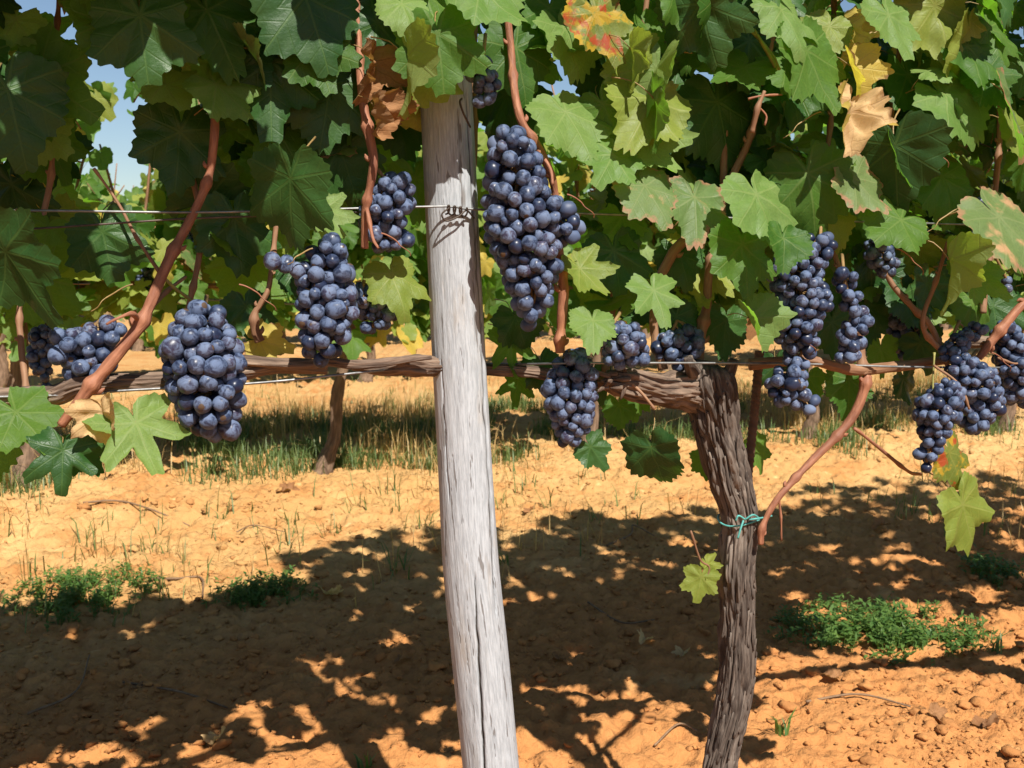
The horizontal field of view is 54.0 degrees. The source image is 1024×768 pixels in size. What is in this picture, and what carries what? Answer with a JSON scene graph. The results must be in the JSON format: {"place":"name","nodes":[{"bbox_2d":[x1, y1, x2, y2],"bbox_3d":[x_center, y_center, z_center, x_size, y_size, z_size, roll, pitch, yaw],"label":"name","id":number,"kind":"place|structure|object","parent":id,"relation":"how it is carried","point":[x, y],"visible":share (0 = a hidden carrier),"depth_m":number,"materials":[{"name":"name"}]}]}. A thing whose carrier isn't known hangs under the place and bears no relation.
{"place":"outdoors","nodes":[
{"label":"outdoors","id":0,"kind":"place"},
{"bbox_2d":[0,318,1023,767],"bbox_3d":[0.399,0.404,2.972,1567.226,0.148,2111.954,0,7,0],"label":"ground","id":1,"kind":"structure","parent":0,"point":[612,730],"depth_m":2.33,"materials":[{"name":"orange soil"}]},
{"bbox_2d":[0,162,108,387],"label":"grapevine","id":2,"kind":"object","parent":1,"relation":"on","point":[84,190],"visible":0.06,"depth_m":5.43,"materials":[{"name":"green plant"}]},
{"bbox_2d":[27,654,89,714],"bbox_3d":[-0.826,0.559,1.881,0.047,0.012,0.248,0,7,0],"label":"twig","id":3,"kind":"object","parent":1,"relation":"on","point":[56,702],"visible":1,"depth_m":1.82,"materials":[{"name":"brown wood"}]},
{"bbox_2d":[0,558,165,631],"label":"weed patch","id":4,"kind":"object","parent":1,"relation":"on","point":[69,597],"visible":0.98,"depth_m":2.35,"materials":[{"name":"green plant"}]},
{"bbox_2d":[0,79,204,488],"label":"grapevine","id":5,"kind":"object","parent":1,"relation":"on","point":[94,293],"visible":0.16,"depth_m":3.13,"materials":[{"name":"green plant"}]},
{"bbox_2d":[134,267,153,289],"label":"grape bunch","id":6,"kind":"object","parent":5,"relation":"attached to","point":[147,272],"visible":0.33,"depth_m":3.20,"materials":[{"name":"food"}]},
{"bbox_2d":[186,232,196,248],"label":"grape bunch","id":7,"kind":"object","parent":5,"relation":"attached to","point":[190,235],"visible":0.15,"depth_m":3.23,"materials":[{"name":"blue food"}]},
{"bbox_2d":[100,185,154,350],"bbox_3d":[-2.988,-0.954,7.979,1.353,1.502,0.846,-2,8,-16],"label":"grapevine","id":8,"kind":"object","parent":1,"relation":"on","point":[138,344],"visible":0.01,"depth_m":7.99,"materials":[{"name":"brown plant"}]},
{"bbox_2d":[122,678,142,688],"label":"fallen leaf","id":9,"kind":"object","parent":1,"relation":"on","point":[129,685],"visible":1,"depth_m":1.87,"materials":[{"name":"brown plant"}]},
{"bbox_2d":[83,500,189,525],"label":"twig","id":10,"kind":"object","parent":1,"relation":"on","point":[95,501],"visible":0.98,"depth_m":3.01,"materials":[{"name":"brown wood"}]},
{"bbox_2d":[142,576,203,597],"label":"twig","id":11,"kind":"object","parent":1,"relation":"on","point":[177,578],"visible":0.8,"depth_m":2.49,"materials":[{"name":"brown wood"}]},
{"bbox_2d":[122,681,227,707],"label":"twig","id":12,"kind":"object","parent":1,"relation":"on","point":[175,690],"visible":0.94,"depth_m":1.84,"materials":[{"name":"brown wood"}]},
{"bbox_2d":[72,163,299,348],"bbox_3d":[-1.828,-0.667,5.712,1.201,1.470,0.886,-2,8,-18],"label":"grapevine","id":13,"kind":"object","parent":1,"relation":"on","point":[99,189],"visible":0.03,"depth_m":5.50,"materials":[{"name":"green plant"}]},
{"bbox_2d":[201,726,225,744],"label":"fallen leaf","id":14,"kind":"object","parent":1,"relation":"on","point":[210,737],"visible":0.98,"depth_m":1.64,"materials":[{"name":"brown plant"}]},
{"bbox_2d":[0,0,462,496],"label":"grapevine","id":15,"kind":"object","parent":1,"relation":"on","point":[297,126],"visible":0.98,"depth_m":0.97,"materials":[{"name":"green plant"}]},
{"bbox_2d":[26,323,53,385],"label":"grape bunch","id":16,"kind":"object","parent":15,"relation":"hanging from","point":[37,350],"visible":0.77,"depth_m":1.05,"materials":[{"name":"food"}]},
{"bbox_2d":[47,311,127,380],"bbox_3d":[-0.408,-0.034,0.968,0.072,0.071,0.052,-3,8,-24],"label":"grape bunch","id":17,"kind":"object","parent":15,"relation":"hanging from","point":[87,348],"visible":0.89,"depth_m":0.95,"materials":[{"name":"blue food"}]},
{"bbox_2d":[158,294,247,442],"bbox_3d":[-0.294,-0.013,0.960,0.082,0.143,0.080,0,7,0],"label":"grape bunch","id":18,"kind":"object","parent":15,"relation":"hanging from","point":[201,348],"visible":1,"depth_m":0.94,"materials":[{"name":"blue food"}]},
{"bbox_2d":[263,232,359,367],"bbox_3d":[-0.195,-0.086,0.992,0.090,0.140,0.063,0,7,0],"label":"grape bunch","id":19,"kind":"object","parent":15,"relation":"hanging from","point":[325,304],"visible":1,"depth_m":0.97,"materials":[{"name":"blue food"}]},
{"bbox_2d":[355,270,396,334],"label":"grape bunch","id":20,"kind":"object","parent":15,"relation":"hanging from","point":[382,317],"visible":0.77,"depth_m":1.06,"materials":[{"name":"blue food"}]},
{"bbox_2d":[358,168,416,253],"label":"grape bunch","id":21,"kind":"object","parent":15,"relation":"attached to","point":[394,203],"visible":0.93,"depth_m":1.01,"materials":[{"name":"blue food"}]},
{"bbox_2d":[200,564,318,611],"bbox_3d":[-0.587,0.480,2.386,0.269,0.078,0.265,0,7,0],"label":"weed patch","id":22,"kind":"object","parent":1,"relation":"on","point":[254,593],"visible":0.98,"depth_m":2.37,"materials":[{"name":"green plant"}]},
{"bbox_2d":[236,525,284,531],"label":"twig","id":23,"kind":"object","parent":1,"relation":"on","point":[258,525],"visible":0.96,"depth_m":2.91,"materials":[{"name":"brown wood"}]},
{"bbox_2d":[275,481,299,491],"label":"fallen leaf","id":24,"kind":"object","parent":1,"relation":"on","point":[286,487],"visible":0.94,"depth_m":3.21,"materials":[{"name":"orange plant"}]},
{"bbox_2d":[132,98,496,474],"bbox_3d":[-0.657,-0.451,3.493,1.211,1.608,1.022,-2,8,-16],"label":"grapevine","id":25,"kind":"object","parent":1,"relation":"on","point":[413,331],"visible":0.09,"depth_m":3.38,"materials":[{"name":"green plant"}]},
{"bbox_2d":[318,584,343,594],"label":"fallen leaf","id":26,"kind":"object","parent":1,"relation":"on","point":[335,590],"visible":0.99,"depth_m":2.36,"materials":[{"name":"brown plant"}]},
{"bbox_2d":[277,248,428,382],"bbox_3d":[-0.842,-0.732,5.886,1.186,1.568,0.994,-2,8,-18],"label":"grapevine","id":27,"kind":"object","parent":1,"relation":"on","point":[366,377],"visible":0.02,"depth_m":5.86,"materials":[{"name":"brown plant"}]},
{"bbox_2d":[354,753,376,767],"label":"grass tuft","id":28,"kind":"object","parent":1,"relation":"on","point":[360,764],"visible":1,"depth_m":1.59,"materials":[{"name":"green plant"}]},
{"bbox_2d":[421,75,518,767],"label":"trellis post","id":29,"kind":"object","parent":1,"relation":"on","point":[479,651],"visible":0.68,"depth_m":1.10,"materials":[{"name":"grey wood"}]},
{"bbox_2d":[34,211,358,229],"bbox_3d":[-0.426,-0.147,0.940,0.661,0.043,0.013,-3,8,-21],"label":"trellis wire","id":30,"kind":"object","parent":29,"relation":"attached to","point":[126,222],"visible":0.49,"depth_m":0.96,"materials":[{"name":"grey metal"}]},
{"bbox_2d":[14,204,964,224],"bbox_3d":[0.302,-0.192,1.168,2.191,0.021,0.017,-2,8,-17],"label":"trellis wire","id":31,"kind":"object","parent":29,"relation":"attached to","point":[449,207],"visible":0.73,"depth_m":1.02,"materials":[{"name":"silver metal"}]},
{"bbox_2d":[0,362,999,397],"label":"trellis wire","id":32,"kind":"object","parent":29,"relation":"attached to","point":[363,372],"visible":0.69,"depth_m":1.09,"materials":[{"name":"grey metal"}]},
{"bbox_2d":[181,297,947,322],"bbox_3d":[0.618,-0.273,3.832,5.679,0.235,0.008,-2,8,-17],"label":"trellis wire","id":33,"kind":"object","parent":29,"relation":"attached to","point":[286,303],"visible":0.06,"depth_m":3.35,"materials":[{"name":"grey metal"}]},
{"bbox_2d":[499,551,508,565],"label":"grass tuft","id":34,"kind":"object","parent":1,"relation":"on","point":[507,559],"visible":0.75,"depth_m":2.60,"materials":[{"name":"plant"}]},
{"bbox_2d":[0,408,1023,767],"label":"soil clods","id":35,"kind":"object","parent":1,"relation":"on","point":[648,716],"visible":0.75,"depth_m":1.96,"materials":[{"name":"brown soil"}]},
{"bbox_2d":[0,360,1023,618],"bbox_3d":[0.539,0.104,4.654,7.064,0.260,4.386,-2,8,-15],"label":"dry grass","id":36,"kind":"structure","parent":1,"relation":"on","point":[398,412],"depth_m":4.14,"materials":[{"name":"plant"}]},
{"bbox_2d":[523,502,535,513],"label":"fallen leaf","id":37,"kind":"object","parent":1,"relation":"on","point":[527,509],"visible":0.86,"depth_m":3.09,"materials":[{"name":"orange plant"}]},
{"bbox_2d":[485,182,620,348],"bbox_3d":[0.098,-0.731,6.246,1.201,1.459,0.937,-2,8,-18],"label":"grapevine","id":38,"kind":"object","parent":1,"relation":"on","point":[547,328],"depth_m":6.25,"materials":[{"name":"green plant"}]},
{"bbox_2d":[551,651,570,659],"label":"fallen leaf","id":39,"kind":"object","parent":1,"relation":"on","point":[556,656],"visible":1,"depth_m":1.97,"materials":[{"name":"brown plant"}]},
{"bbox_2d":[477,85,696,442],"bbox_3d":[0.278,-0.412,3.746,1.182,1.471,1.041,-3,8,-20],"label":"grapevine","id":40,"kind":"object","parent":1,"relation":"on","point":[569,170],"visible":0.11,"depth_m":3.57,"materials":[{"name":"green plant"}]},
{"bbox_2d":[587,601,654,623],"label":"twig","id":41,"kind":"object","parent":1,"relation":"on","point":[597,608],"visible":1,"depth_m":2.21,"materials":[{"name":"brown wood"}]},
{"bbox_2d":[606,524,654,545],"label":"twig","id":42,"kind":"object","parent":1,"relation":"on","point":[615,541],"visible":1,"depth_m":2.86,"materials":[{"name":"brown wood"}]},
{"bbox_2d":[619,318,671,371],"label":"grapevine","id":43,"kind":"object","parent":1,"relation":"on","point":[668,365],"depth_m":6.56,"materials":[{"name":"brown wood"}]},
{"bbox_2d":[641,329,649,338],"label":"grapevine","id":44,"kind":"object","parent":1,"relation":"on","point":[646,333],"visible":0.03,"depth_m":9.25,"materials":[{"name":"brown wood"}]},
{"bbox_2d":[637,628,654,643],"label":"fallen leaf","id":45,"kind":"object","parent":1,"relation":"on","point":[642,638],"visible":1,"depth_m":2.07,"materials":[{"name":"plant"}]},
{"bbox_2d":[353,0,943,767],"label":"grapevine","id":46,"kind":"object","parent":1,"relation":"on","point":[647,124],"visible":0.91,"depth_m":1.13,"materials":[{"name":"green plant"}]},
{"bbox_2d":[465,33,501,108],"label":"grape bunch","id":47,"kind":"object","parent":46,"relation":"hanging from","point":[490,84],"visible":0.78,"depth_m":1.00,"materials":[{"name":"food"}]},
{"bbox_2d":[480,124,585,331],"bbox_3d":[0.018,-0.165,1.047,0.106,0.221,0.081,-7,10,-43],"label":"grape bunch","id":48,"kind":"object","parent":46,"relation":"hanging from","point":[526,213],"visible":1,"depth_m":1.02,"materials":[{"name":"blue food"}]},
{"bbox_2d":[540,347,598,447],"bbox_3d":[0.063,0.016,1.109,0.065,0.113,0.062,0,7,0],"label":"grape bunch","id":49,"kind":"object","parent":46,"relation":"hanging from","point":[568,392],"visible":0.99,"depth_m":1.09,"materials":[{"name":"food"}]},
{"bbox_2d":[601,309,649,370],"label":"grape bunch","id":50,"kind":"object","parent":46,"relation":"hanging from","point":[628,346],"visible":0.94,"depth_m":1.07,"materials":[{"name":"food"}]},
{"bbox_2d":[650,320,704,371],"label":"grape bunch","id":51,"kind":"object","parent":46,"relation":"attached to","point":[679,344],"visible":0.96,"depth_m":1.16,"materials":[{"name":"blue food"}]},
{"bbox_2d":[717,513,771,538],"bbox_3d":[0.275,0.164,1.210,0.051,0.029,0.059,-3,8,-24],"label":"tie string","id":52,"kind":"object","parent":46,"relation":"attached to","point":[757,519],"visible":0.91,"depth_m":1.19,"materials":[{"name":"teal plastic"}]},
{"bbox_2d":[764,226,837,415],"bbox_3d":[0.331,-0.076,1.143,0.093,0.225,0.063,-3,8,-22],"label":"grape bunch","id":53,"kind":"object","parent":46,"relation":"hanging from","point":[802,290],"visible":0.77,"depth_m":1.12,"materials":[{"name":"blue food"}]},
{"bbox_2d":[653,723,696,745],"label":"twig","id":54,"kind":"object","parent":1,"relation":"on","point":[665,734],"visible":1,"depth_m":1.67,"materials":[{"name":"brown wood"}]},
{"bbox_2d":[671,645,689,656],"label":"fallen leaf","id":55,"kind":"object","parent":1,"relation":"on","point":[678,651],"visible":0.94,"depth_m":2.03,"materials":[{"name":"green plant"}]},
{"bbox_2d":[746,350,763,477],"bbox_3d":[0.295,0.354,1.286,0.032,0.796,0.012,-2,8,-17],"label":"metal stake","id":56,"kind":"object","parent":1,"relation":"on","point":[754,412],"visible":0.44,"depth_m":1.24,"materials":[{"name":"metal"}]},
{"bbox_2d":[765,708,798,736],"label":"grass tuft","id":57,"kind":"object","parent":1,"relation":"on","point":[780,729],"visible":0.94,"depth_m":1.68,"materials":[{"name":"green plant"}]},
{"bbox_2d":[822,667,841,680],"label":"fallen leaf","id":58,"kind":"object","parent":1,"relation":"on","point":[833,672],"visible":1,"depth_m":1.91,"materials":[{"name":"beige plant"}]},
{"bbox_2d":[737,123,961,438],"bbox_3d":[1.226,-0.447,4.001,1.197,1.449,1.094,-3,8,-24],"label":"grapevine","id":59,"kind":"object","parent":1,"relation":"on","point":[751,333],"visible":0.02,"depth_m":3.98,"materials":[{"name":"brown plant"}]},
{"bbox_2d":[805,693,910,706],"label":"twig","id":60,"kind":"object","parent":1,"relation":"on","point":[841,695],"visible":1,"depth_m":1.82,"materials":[{"name":"brown wood"}]},
{"bbox_2d":[870,516,890,528],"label":"fallen leaf","id":61,"kind":"object","parent":1,"relation":"on","point":[880,521],"visible":1,"depth_m":2.91,"materials":[{"name":"brown plant"}]},
{"bbox_2d":[763,591,1005,665],"bbox_3d":[0.795,0.518,2.163,0.525,0.086,0.372,0,7,0],"label":"weed patch","id":62,"kind":"object","parent":1,"relation":"on","point":[885,624],"visible":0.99,"depth_m":2.13,"materials":[{"name":"green plant"}]},
{"bbox_2d":[823,0,1023,556],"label":"grapevine","id":63,"kind":"object","parent":1,"relation":"on","point":[928,88],"visible":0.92,"depth_m":1.19,"materials":[{"name":"green plant"}]},
{"bbox_2d":[831,253,874,363],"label":"grape bunch","id":64,"kind":"object","parent":63,"relation":"hanging from","point":[851,342],"visible":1,"depth_m":1.16,"materials":[{"name":"blue food"}]},
{"bbox_2d":[863,239,900,278],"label":"grape bunch","id":65,"kind":"object","parent":63,"relation":"attached to","point":[880,266],"visible":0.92,"depth_m":1.24,"materials":[{"name":"food"}]},
{"bbox_2d":[881,312,939,360],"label":"grape bunch","id":66,"kind":"object","parent":63,"relation":"hanging from","point":[897,328],"visible":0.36,"depth_m":1.34,"materials":[{"name":"blue food"}]},
{"bbox_2d":[911,370,966,472],"bbox_3d":[0.510,0.045,1.198,0.070,0.121,0.056,-3,8,-20],"label":"grape bunch","id":67,"kind":"object","parent":63,"relation":"hanging from","point":[937,414],"visible":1,"depth_m":1.18,"materials":[{"name":"blue food"}]},
{"bbox_2d":[937,320,988,361],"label":"grape bunch","id":68,"kind":"object","parent":63,"relation":"attached to","point":[964,337],"visible":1,"depth_m":1.23,"materials":[{"name":"blue food"}]},
{"bbox_2d":[944,349,1006,434],"bbox_3d":[0.568,0.011,1.230,0.082,0.104,0.057,0,7,0],"label":"grape bunch","id":69,"kind":"object","parent":63,"relation":"hanging from","point":[976,378],"visible":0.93,"depth_m":1.21,"materials":[{"name":"blue food"}]},
{"bbox_2d":[989,320,1023,408],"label":"grape bunch","id":70,"kind":"object","parent":63,"relation":"hanging from","point":[1009,345],"visible":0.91,"depth_m":1.25,"materials":[{"name":"blue food"}]},
{"bbox_2d":[927,702,947,720],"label":"dry leaf","id":71,"kind":"object","parent":1,"relation":"on","point":[935,709],"visible":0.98,"depth_m":1.76,"materials":[{"name":"brown plant"}]},
{"bbox_2d":[940,324,948,329],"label":"grapevine","id":72,"kind":"object","parent":1,"relation":"on","point":[945,326],"depth_m":10.19,"materials":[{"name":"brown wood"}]},
{"bbox_2d":[946,146,1023,432],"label":"grapevine","id":73,"kind":"object","parent":1,"relation":"on","point":[1011,412],"visible":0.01,"depth_m":4.27,"materials":[{"name":"green plant"}]},
{"bbox_2d":[971,184,1012,292],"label":"grape bunch","id":74,"kind":"object","parent":73,"relation":"hanging from","point":[1007,281],"visible":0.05,"depth_m":1.28,"materials":[{"name":"blue food"}]},
{"bbox_2d":[971,711,999,727],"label":"fallen leaf","id":75,"kind":"object","parent":1,"relation":"on","point":[978,721],"visible":1,"depth_m":1.73,"materials":[{"name":"brown plant"}]},
{"bbox_2d":[955,543,1023,590],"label":"weed patch","id":76,"kind":"object","parent":1,"relation":"on","point":[984,562],"visible":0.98,"depth_m":2.53,"materials":[{"name":"green plant"}]},
{"bbox_2d":[991,631,1010,653],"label":"grass tuft","id":77,"kind":"object","parent":1,"relation":"on","point":[996,645],"visible":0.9,"depth_m":2.06,"materials":[{"name":"green plant"}]},
{"bbox_2d":[0,353,1023,637],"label":"grass","id":78,"kind":"structure","parent":0,"point":[236,449],"depth_m":3.73,"materials":[{"name":"green plant"}]},
{"bbox_2d":[4,0,1023,199],"label":"sky","id":79,"kind":"structure","parent":0,"point":[117,134],"materials":[{"name":"blue"}]}
]}

